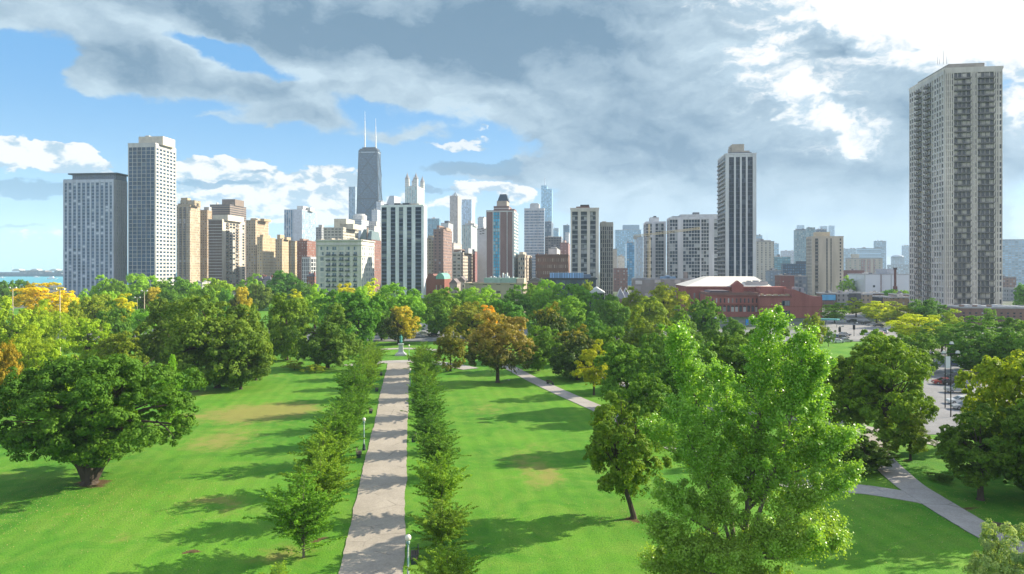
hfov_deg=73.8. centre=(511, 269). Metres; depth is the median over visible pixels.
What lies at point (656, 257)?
apartment tower
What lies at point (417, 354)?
young elm
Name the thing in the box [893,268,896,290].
chimney stack
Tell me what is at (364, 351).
young elm
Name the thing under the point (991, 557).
bush
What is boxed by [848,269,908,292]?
building
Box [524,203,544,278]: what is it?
office tower
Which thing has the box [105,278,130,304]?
tree
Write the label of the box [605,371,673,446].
tree
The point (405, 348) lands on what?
ring path
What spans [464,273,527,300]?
building
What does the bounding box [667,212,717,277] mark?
apartment tower
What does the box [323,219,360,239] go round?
apartment block
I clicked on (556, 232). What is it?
office tower
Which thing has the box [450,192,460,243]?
apartment tower
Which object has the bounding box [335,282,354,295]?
tree
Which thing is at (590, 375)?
tree
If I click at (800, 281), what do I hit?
office block
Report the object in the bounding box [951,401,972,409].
parked car
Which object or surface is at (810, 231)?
office tower
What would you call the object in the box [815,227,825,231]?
office tower
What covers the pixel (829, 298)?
billboard
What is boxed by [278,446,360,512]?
young elm
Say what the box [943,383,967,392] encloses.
parked car
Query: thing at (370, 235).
apartment block
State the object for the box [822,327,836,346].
tree
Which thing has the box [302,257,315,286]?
apartment block
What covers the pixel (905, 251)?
office tower
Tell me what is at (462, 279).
townhouse
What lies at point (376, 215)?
office tower
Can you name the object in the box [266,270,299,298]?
tree
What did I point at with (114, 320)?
tree
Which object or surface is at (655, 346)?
tree
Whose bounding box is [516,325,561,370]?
tree
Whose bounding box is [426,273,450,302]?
brick chapel
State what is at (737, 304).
brick annex
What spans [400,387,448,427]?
young elm
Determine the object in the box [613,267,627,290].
apartment block
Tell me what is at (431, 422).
young elm
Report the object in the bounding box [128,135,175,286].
apartment tower
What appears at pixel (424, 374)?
young elm
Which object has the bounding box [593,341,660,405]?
tree
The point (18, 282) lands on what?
tree
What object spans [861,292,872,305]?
rowhouse
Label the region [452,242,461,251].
apartment block
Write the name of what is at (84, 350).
tree
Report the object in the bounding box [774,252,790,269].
office block
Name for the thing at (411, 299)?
tree
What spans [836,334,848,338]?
parked car
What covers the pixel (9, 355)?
tree
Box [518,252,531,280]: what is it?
apartment block
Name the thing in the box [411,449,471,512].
young elm
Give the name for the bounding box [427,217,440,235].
office tower
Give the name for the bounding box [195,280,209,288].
building
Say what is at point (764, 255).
apartment tower
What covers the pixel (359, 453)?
park bench
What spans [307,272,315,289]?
townhouse
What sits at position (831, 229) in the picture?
skyscraper
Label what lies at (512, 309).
tree
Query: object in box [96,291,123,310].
tree
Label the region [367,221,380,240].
apartment tower
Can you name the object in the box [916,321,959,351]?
tree
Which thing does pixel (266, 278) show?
townhouse
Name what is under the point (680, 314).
tree
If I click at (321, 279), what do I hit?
window
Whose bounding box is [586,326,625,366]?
tree
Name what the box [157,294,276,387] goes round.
tree
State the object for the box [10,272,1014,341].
ground
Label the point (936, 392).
parking lot
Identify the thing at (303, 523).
young elm
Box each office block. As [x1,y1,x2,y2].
[544,271,596,296]
[545,236,562,253]
[765,268,780,285]
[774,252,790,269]
[780,250,793,263]
[781,261,805,275]
[794,274,807,293]
[844,248,856,269]
[857,247,883,268]
[887,265,908,273]
[891,255,903,264]
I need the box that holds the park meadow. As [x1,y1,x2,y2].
[4,301,633,327]
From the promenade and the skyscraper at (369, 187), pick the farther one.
the skyscraper at (369, 187)
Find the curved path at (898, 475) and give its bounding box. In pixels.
[833,410,1023,552]
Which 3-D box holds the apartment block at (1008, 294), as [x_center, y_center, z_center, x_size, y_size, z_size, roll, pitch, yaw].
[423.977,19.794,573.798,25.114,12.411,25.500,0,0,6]
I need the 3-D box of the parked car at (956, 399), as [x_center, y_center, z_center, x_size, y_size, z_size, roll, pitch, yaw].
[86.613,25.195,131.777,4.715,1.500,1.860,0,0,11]
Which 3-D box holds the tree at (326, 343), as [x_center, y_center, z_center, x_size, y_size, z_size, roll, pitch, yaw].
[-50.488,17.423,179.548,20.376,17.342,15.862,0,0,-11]
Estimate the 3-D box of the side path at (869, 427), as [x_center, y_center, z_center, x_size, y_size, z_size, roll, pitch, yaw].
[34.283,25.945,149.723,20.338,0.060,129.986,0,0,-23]
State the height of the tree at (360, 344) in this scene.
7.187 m
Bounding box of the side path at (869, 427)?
[577,357,938,445]
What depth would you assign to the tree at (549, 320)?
193.35 m
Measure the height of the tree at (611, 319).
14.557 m
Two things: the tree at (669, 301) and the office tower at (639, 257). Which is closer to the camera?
the tree at (669, 301)
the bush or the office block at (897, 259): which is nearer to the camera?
the bush
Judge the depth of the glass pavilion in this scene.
340.04 m
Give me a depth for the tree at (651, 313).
266.43 m
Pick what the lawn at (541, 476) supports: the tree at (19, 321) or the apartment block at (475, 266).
the tree at (19, 321)
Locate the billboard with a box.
[821,295,835,304]
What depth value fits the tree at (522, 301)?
312.60 m
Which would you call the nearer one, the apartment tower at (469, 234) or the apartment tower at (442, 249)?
the apartment tower at (442, 249)
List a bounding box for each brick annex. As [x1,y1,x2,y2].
[700,290,758,316]
[756,286,821,317]
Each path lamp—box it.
[362,418,365,450]
[405,533,410,573]
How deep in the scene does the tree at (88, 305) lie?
265.21 m
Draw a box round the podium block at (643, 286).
[631,272,695,300]
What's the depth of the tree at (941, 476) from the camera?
83.58 m
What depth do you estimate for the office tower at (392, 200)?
1501.45 m
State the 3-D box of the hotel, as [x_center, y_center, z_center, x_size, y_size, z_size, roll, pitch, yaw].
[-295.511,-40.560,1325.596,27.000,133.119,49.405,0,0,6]
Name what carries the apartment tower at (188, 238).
on the ground at (741, 320)
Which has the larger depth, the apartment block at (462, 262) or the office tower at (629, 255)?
the office tower at (629, 255)
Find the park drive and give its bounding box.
[11,329,995,340]
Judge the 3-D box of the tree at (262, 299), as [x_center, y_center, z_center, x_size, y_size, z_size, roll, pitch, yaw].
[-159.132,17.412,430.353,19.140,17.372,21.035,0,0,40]
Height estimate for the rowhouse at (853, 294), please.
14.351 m
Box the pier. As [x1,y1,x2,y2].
[0,269,62,275]
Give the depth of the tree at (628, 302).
318.59 m
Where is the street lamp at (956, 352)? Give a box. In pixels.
[942,351,959,416]
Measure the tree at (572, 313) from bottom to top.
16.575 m
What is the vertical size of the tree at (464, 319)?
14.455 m
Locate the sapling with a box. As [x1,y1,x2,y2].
[258,560,298,573]
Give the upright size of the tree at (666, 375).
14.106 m
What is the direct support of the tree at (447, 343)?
on the lawn at (541, 476)
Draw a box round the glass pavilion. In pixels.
[590,286,604,315]
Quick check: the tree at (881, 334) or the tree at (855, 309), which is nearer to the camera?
the tree at (881, 334)
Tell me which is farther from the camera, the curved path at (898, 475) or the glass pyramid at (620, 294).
the glass pyramid at (620, 294)
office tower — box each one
[284,206,316,240]
[372,208,380,221]
[376,200,383,226]
[387,196,399,204]
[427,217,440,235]
[441,221,452,242]
[462,199,474,224]
[478,217,485,228]
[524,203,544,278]
[545,220,552,236]
[553,226,559,236]
[563,224,569,239]
[565,232,569,243]
[614,225,640,277]
[617,254,624,267]
[625,241,634,284]
[635,237,642,277]
[774,243,778,256]
[794,228,805,263]
[805,227,814,236]
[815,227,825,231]
[874,240,885,268]
[902,245,908,264]
[1003,239,1023,284]
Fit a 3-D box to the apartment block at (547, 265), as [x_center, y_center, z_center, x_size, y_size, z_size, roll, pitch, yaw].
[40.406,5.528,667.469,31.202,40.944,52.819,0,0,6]
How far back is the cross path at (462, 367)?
189.74 m
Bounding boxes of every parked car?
[413,333,424,336]
[428,332,439,335]
[830,338,844,342]
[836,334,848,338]
[840,338,852,341]
[931,377,951,384]
[942,376,965,384]
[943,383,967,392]
[944,371,957,375]
[946,395,964,402]
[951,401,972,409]
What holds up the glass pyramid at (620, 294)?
on the ground at (741, 320)
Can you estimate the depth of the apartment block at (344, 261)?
562.45 m
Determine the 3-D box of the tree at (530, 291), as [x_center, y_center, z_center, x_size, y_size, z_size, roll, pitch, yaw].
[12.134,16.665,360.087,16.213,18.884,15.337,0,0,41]
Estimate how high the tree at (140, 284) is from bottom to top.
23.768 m
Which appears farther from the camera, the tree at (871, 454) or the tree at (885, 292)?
the tree at (885, 292)
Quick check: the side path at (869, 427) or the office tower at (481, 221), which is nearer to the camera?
the side path at (869, 427)
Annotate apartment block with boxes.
[257,235,275,275]
[275,235,290,273]
[290,241,296,283]
[297,239,315,280]
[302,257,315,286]
[315,238,374,297]
[316,225,323,239]
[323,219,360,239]
[359,228,380,290]
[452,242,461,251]
[452,248,473,281]
[473,251,476,281]
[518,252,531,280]
[535,253,569,278]
[548,247,559,253]
[560,240,569,254]
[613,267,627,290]
[845,254,882,273]
[1003,275,1016,286]
[1003,285,1022,300]
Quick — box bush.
[961,518,1023,573]
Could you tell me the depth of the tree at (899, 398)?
96.04 m
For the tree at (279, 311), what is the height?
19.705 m
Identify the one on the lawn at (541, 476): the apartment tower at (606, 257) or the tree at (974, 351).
the tree at (974, 351)
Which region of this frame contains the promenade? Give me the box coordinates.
[338,362,409,573]
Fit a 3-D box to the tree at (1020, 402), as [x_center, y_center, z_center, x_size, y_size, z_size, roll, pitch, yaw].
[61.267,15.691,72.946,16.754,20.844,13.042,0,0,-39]
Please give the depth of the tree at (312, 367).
171.31 m
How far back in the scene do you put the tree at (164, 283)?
428.16 m
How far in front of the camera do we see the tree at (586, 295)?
316.17 m
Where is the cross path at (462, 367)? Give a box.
[346,360,476,369]
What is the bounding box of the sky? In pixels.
[0,0,1023,271]
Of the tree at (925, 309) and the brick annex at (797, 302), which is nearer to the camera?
the tree at (925, 309)
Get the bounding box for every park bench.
[356,448,361,457]
[411,544,418,564]
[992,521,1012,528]
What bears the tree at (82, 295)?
on the park meadow
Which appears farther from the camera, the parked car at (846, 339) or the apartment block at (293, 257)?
the apartment block at (293, 257)
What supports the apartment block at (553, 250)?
on the ground at (741, 320)
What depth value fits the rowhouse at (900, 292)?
492.91 m
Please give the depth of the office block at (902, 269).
1502.05 m
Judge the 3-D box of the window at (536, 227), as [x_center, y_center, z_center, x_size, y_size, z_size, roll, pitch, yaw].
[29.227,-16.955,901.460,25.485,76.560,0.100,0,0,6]
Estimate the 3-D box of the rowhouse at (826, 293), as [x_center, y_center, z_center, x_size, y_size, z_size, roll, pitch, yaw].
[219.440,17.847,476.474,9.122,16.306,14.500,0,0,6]
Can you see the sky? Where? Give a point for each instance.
(628, 110)
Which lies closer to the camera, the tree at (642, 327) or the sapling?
the sapling
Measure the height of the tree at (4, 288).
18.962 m
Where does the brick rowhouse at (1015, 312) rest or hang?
on the ground at (741, 320)
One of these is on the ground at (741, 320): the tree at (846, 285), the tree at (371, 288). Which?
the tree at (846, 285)
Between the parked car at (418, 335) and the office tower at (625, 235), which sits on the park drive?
the parked car at (418, 335)
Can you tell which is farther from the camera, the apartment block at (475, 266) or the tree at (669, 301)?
the apartment block at (475, 266)
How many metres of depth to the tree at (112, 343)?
163.47 m
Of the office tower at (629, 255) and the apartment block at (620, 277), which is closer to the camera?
the apartment block at (620, 277)
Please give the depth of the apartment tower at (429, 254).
750.78 m
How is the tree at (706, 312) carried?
on the lawn at (541, 476)
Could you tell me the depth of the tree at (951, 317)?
259.31 m
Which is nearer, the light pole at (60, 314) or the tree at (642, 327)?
the tree at (642, 327)
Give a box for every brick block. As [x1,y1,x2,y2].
[774,273,794,288]
[844,269,864,276]
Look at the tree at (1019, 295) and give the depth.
429.45 m
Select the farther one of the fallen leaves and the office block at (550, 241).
the office block at (550, 241)
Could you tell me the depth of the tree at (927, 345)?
169.99 m
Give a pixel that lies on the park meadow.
(263, 312)
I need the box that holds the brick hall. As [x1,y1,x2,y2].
[676,276,770,312]
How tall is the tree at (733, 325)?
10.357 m
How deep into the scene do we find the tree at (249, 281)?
519.33 m
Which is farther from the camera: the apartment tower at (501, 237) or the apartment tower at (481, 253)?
the apartment tower at (481, 253)
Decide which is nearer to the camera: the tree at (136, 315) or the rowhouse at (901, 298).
the tree at (136, 315)
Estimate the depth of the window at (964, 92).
363.56 m
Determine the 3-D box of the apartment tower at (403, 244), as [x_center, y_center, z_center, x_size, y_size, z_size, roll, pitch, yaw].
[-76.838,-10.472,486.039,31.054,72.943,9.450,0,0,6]
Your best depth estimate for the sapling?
51.67 m
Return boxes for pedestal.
[395,343,406,355]
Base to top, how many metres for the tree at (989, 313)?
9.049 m
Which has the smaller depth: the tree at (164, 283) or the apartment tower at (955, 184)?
the apartment tower at (955, 184)
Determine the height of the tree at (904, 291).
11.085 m
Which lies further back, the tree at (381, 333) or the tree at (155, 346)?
the tree at (381, 333)
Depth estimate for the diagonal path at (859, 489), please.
129.92 m
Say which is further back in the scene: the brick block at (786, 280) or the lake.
the lake
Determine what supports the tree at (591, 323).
on the lawn at (541, 476)
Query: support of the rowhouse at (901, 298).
on the ground at (741, 320)
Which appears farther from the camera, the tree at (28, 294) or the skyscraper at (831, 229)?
the skyscraper at (831, 229)
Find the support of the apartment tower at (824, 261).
on the ground at (741, 320)
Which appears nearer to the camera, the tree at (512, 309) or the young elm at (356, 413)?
the young elm at (356, 413)
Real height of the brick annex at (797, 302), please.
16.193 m
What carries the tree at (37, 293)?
on the park meadow
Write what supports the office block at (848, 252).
on the ground at (741, 320)
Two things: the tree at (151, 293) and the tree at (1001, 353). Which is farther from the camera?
the tree at (151, 293)
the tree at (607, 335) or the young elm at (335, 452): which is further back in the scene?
the tree at (607, 335)
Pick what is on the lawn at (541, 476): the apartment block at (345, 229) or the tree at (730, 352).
the tree at (730, 352)
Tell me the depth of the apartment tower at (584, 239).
520.43 m
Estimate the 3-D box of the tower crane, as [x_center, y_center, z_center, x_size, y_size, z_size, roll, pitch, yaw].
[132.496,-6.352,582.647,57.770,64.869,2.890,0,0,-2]
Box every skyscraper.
[356,124,382,220]
[405,173,424,204]
[541,178,552,222]
[828,225,834,235]
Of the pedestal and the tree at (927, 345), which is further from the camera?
the pedestal
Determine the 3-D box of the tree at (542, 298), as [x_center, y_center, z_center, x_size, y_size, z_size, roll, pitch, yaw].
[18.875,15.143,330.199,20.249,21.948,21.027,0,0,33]
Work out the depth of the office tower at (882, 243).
1950.84 m
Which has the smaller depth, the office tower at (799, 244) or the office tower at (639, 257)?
the office tower at (639, 257)
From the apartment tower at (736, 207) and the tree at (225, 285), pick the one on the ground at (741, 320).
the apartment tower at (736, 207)
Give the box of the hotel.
[350,214,368,238]
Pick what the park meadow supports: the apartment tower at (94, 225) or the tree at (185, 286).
the tree at (185, 286)
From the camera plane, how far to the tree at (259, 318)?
159.84 m
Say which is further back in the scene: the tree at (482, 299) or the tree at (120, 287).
the tree at (120, 287)
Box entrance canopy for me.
[810,318,839,326]
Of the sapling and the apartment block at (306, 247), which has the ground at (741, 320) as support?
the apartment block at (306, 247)
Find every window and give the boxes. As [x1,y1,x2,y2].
[65,200,119,286]
[129,178,174,286]
[320,273,373,296]
[382,247,420,296]
[493,258,517,277]
[526,227,543,278]
[601,265,611,295]
[644,261,663,276]
[668,237,717,277]
[718,188,752,276]
[815,276,840,291]
[910,90,1000,308]
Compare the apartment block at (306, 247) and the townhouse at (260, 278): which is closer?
the townhouse at (260, 278)
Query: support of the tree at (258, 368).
on the lawn at (541, 476)
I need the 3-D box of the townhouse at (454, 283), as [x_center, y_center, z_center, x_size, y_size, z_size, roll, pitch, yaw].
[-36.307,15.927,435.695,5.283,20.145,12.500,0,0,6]
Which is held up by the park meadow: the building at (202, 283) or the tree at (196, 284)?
the tree at (196, 284)
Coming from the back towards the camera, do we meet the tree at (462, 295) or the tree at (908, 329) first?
the tree at (462, 295)
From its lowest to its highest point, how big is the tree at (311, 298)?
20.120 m
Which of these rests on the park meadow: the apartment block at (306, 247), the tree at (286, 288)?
the tree at (286, 288)
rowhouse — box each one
[816,287,836,306]
[835,290,848,304]
[843,289,861,305]
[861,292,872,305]
[867,291,883,300]
[872,295,882,307]
[882,294,908,310]
[888,291,908,296]
[943,304,1023,324]
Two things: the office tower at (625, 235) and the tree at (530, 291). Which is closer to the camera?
the tree at (530, 291)
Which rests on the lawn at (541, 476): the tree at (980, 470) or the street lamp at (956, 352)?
the tree at (980, 470)
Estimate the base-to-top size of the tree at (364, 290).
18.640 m
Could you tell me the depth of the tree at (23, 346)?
148.97 m
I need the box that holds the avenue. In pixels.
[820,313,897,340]
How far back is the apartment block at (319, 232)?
830.57 m
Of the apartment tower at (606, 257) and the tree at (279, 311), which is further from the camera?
the apartment tower at (606, 257)
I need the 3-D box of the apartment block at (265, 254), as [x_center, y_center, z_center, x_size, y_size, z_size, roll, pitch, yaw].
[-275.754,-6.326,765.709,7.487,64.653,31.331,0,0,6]
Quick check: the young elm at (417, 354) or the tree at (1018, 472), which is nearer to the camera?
the tree at (1018, 472)
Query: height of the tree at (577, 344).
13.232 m
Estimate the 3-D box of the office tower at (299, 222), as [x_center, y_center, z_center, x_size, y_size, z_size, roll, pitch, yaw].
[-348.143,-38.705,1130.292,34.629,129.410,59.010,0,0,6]
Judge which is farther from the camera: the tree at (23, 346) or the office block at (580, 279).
the office block at (580, 279)
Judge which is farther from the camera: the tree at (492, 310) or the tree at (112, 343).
the tree at (492, 310)
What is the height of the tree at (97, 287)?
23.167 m
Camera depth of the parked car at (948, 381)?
152.70 m
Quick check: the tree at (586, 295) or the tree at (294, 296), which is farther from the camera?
the tree at (294, 296)
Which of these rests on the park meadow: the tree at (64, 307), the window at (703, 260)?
the tree at (64, 307)
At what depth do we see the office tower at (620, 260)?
1000.67 m
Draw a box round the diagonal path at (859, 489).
[502,364,920,503]
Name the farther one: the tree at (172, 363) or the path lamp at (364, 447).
the tree at (172, 363)
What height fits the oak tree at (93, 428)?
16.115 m
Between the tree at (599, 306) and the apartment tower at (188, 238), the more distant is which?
the apartment tower at (188, 238)
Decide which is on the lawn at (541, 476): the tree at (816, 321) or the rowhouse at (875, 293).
the tree at (816, 321)
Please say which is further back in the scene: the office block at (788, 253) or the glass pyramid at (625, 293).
the office block at (788, 253)
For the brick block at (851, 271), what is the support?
on the ground at (741, 320)
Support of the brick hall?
on the ground at (741, 320)
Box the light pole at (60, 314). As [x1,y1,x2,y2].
[54,288,64,354]
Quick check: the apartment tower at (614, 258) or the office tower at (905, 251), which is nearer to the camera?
the apartment tower at (614, 258)
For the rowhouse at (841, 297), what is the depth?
469.64 m
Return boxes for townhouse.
[254,275,264,282]
[262,275,272,284]
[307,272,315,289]
[449,278,460,296]
[458,276,467,290]
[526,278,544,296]
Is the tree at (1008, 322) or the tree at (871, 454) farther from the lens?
the tree at (1008, 322)
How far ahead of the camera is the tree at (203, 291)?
318.73 m
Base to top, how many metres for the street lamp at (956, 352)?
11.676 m
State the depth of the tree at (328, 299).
277.42 m
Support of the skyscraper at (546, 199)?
on the ground at (741, 320)
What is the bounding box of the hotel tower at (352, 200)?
[349,186,356,218]
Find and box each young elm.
[242,465,347,557]
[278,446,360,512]
[287,421,358,476]
[306,400,365,458]
[322,391,369,437]
[327,361,375,405]
[328,383,378,417]
[340,356,382,394]
[347,352,381,376]
[351,341,387,368]
[361,340,389,365]
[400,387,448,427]
[403,346,437,373]
[403,540,484,573]
[406,374,447,410]
[407,422,471,472]
[408,362,443,392]
[408,408,455,444]
[408,493,478,551]
[410,341,436,360]
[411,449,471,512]
[412,351,446,382]
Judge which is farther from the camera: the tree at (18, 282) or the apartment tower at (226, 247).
the apartment tower at (226, 247)
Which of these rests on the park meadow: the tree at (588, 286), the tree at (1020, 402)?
the tree at (588, 286)
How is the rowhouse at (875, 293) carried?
on the ground at (741, 320)
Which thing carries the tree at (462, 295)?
on the park meadow
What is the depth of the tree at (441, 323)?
262.55 m
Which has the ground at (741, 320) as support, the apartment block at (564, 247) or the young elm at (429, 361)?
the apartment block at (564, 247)
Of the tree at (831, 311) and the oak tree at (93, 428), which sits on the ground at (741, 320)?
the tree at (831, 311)
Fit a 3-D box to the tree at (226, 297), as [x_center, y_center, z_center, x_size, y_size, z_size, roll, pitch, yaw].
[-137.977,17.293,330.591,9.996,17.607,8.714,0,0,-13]
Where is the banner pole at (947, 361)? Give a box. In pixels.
[944,342,953,407]
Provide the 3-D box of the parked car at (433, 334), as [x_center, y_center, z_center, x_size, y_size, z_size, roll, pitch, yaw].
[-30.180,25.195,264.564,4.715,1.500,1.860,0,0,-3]
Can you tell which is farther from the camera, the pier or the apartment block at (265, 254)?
the pier
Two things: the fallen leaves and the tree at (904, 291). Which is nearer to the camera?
the fallen leaves
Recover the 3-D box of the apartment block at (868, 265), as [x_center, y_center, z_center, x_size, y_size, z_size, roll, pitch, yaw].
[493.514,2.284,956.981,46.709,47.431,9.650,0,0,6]
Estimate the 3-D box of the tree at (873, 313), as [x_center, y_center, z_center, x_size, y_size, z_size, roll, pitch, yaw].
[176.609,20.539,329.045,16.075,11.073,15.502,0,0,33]
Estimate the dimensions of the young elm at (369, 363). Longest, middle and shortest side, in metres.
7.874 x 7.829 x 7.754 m
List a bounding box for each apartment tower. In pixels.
[63,173,127,294]
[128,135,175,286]
[176,198,200,288]
[200,207,211,281]
[208,215,244,290]
[210,199,246,284]
[246,218,270,283]
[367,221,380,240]
[381,203,426,302]
[427,236,432,275]
[433,225,451,280]
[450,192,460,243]
[462,221,477,250]
[477,224,485,281]
[486,194,517,277]
[570,205,598,287]
[600,221,612,300]
[613,249,616,267]
[643,216,665,277]
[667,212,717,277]
[717,144,756,276]
[756,238,773,281]
[806,232,843,294]
[909,54,1003,317]
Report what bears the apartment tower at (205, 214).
on the ground at (741, 320)
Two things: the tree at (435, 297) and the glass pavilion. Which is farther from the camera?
the glass pavilion
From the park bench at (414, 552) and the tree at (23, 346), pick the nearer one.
the park bench at (414, 552)
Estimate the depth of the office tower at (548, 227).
1300.84 m
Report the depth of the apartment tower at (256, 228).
800.96 m
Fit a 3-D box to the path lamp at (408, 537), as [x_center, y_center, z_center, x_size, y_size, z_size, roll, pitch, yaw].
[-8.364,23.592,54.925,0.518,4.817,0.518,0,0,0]
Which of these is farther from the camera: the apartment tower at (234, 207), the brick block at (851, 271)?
the apartment tower at (234, 207)
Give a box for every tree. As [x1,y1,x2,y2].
[0,280,15,304]
[0,295,47,351]
[0,338,23,411]
[0,353,207,485]
[3,324,59,373]
[8,279,28,303]
[9,282,75,315]
[22,281,35,303]
[26,298,78,348]
[26,338,78,394]
[39,287,82,316]
[61,299,91,340]
[61,317,111,358]
[67,293,112,333]
[77,288,90,309]
[88,275,122,303]
[91,330,149,364]
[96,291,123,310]
[96,308,134,341]
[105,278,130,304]
[113,293,136,321]
[125,273,160,310]
[127,303,156,336]
[130,297,196,367]
[139,287,160,308]
[152,278,171,299]
[155,287,186,321]
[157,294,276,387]
[157,354,183,436]
[165,276,195,300]
[187,281,207,298]
[189,287,218,319]
[201,278,235,299]
[201,335,271,389]
[217,288,233,317]
[227,286,252,311]
[235,273,264,297]
[243,283,273,310]
[247,303,274,380]
[259,292,318,360]
[265,279,300,301]
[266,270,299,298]
[281,302,358,367]
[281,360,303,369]
[288,289,303,303]
[294,280,317,298]
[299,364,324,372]
[303,283,325,328]
[314,288,350,325]
[329,291,387,344]
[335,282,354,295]
[345,334,367,357]
[350,286,370,323]
[364,278,378,297]
[370,289,392,310]
[372,309,391,339]
[377,282,428,334]
[379,306,421,343]
[419,287,463,321]
[422,300,454,335]
[432,322,465,370]
[448,301,487,340]
[449,288,472,316]
[459,309,538,382]
[463,285,503,309]
[479,305,497,332]
[486,299,530,332]
[496,284,533,320]
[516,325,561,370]
[522,283,541,318]
[527,301,572,338]
[529,278,567,315]
[541,294,586,334]
[548,335,569,358]
[549,323,600,379]
[562,283,599,321]
[569,339,607,394]
[580,280,592,306]
[580,311,610,340]
[582,390,672,519]
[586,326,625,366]
[591,293,619,321]
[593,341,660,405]
[599,300,637,338]
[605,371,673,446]
[620,286,642,319]
[620,305,680,354]
[632,296,668,331]
[635,303,868,573]
[636,332,672,381]
[645,340,722,410]
[648,282,694,328]
[667,305,696,336]
[679,319,705,343]
[685,296,726,340]
[699,328,736,364]
[702,329,777,399]
[721,317,746,336]
[756,328,830,398]
[801,312,826,348]
[810,343,897,428]
[819,302,850,322]
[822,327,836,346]
[834,428,902,472]
[836,275,856,291]
[839,297,867,316]
[839,333,939,449]
[856,328,909,368]
[860,301,894,322]
[877,301,925,322]
[881,289,898,295]
[881,406,934,460]
[884,314,945,340]
[893,290,908,293]
[896,332,944,369]
[906,297,951,325]
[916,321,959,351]
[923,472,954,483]
[929,315,1000,349]
[933,402,1023,500]
[934,309,963,327]
[946,331,1009,369]
[953,349,1023,435]
[981,308,996,328]
[981,411,1023,490]
[984,316,1023,337]
[990,328,1023,362]
[1011,360,1023,444]
[1012,283,1023,304]
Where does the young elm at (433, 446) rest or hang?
on the lawn at (541, 476)
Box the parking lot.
[920,347,1023,433]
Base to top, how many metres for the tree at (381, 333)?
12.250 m
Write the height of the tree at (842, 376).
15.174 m
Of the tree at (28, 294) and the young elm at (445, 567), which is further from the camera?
the tree at (28, 294)
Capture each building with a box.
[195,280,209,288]
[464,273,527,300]
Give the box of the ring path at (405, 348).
[381,348,436,350]
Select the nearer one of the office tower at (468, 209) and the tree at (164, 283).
the tree at (164, 283)
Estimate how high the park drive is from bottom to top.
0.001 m
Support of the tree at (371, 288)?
on the park meadow
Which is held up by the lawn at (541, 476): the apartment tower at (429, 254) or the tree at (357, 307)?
the tree at (357, 307)
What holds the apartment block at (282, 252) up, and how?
on the ground at (741, 320)
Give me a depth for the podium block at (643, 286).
488.92 m
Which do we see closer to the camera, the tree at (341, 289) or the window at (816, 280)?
the tree at (341, 289)
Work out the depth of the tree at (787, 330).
126.98 m
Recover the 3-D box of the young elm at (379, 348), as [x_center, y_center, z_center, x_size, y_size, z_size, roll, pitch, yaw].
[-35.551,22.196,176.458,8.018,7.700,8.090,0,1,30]
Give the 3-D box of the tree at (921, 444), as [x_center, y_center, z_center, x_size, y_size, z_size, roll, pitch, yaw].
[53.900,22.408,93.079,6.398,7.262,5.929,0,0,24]
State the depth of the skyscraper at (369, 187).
1799.83 m
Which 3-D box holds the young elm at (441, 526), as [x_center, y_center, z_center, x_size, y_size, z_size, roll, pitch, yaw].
[-6.089,23.318,62.251,6.120,5.455,7.093,1,2,-26]
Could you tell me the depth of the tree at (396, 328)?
235.21 m
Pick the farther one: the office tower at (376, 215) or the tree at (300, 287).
the office tower at (376, 215)
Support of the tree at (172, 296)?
on the park meadow
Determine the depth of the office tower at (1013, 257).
1106.74 m
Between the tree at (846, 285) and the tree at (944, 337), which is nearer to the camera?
the tree at (944, 337)
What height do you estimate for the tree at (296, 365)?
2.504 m
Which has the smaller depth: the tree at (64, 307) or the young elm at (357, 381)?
the young elm at (357, 381)
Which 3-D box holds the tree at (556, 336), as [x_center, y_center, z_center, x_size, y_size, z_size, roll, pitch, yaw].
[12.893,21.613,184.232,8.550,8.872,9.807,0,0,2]
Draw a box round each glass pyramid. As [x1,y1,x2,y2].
[616,288,625,305]
[623,288,628,297]
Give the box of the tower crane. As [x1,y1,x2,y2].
[633,224,699,271]
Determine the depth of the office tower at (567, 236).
1500.57 m
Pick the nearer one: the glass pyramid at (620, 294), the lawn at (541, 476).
the lawn at (541, 476)
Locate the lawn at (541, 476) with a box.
[0,342,1023,573]
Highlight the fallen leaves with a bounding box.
[0,410,1008,573]
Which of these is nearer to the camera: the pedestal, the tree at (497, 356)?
the tree at (497, 356)
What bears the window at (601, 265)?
in the apartment tower at (606, 257)
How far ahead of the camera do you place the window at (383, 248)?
481.64 m
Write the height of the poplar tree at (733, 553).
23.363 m
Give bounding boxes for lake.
[0,272,176,284]
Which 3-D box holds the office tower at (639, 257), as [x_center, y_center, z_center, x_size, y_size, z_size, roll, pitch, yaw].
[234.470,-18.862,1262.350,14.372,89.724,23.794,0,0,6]
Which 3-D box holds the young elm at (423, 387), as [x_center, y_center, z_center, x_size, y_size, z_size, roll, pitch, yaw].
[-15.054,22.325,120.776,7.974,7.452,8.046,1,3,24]
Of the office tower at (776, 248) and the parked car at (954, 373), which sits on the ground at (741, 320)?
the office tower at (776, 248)
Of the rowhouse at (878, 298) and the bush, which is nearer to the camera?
the bush
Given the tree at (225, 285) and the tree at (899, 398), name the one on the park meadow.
the tree at (225, 285)

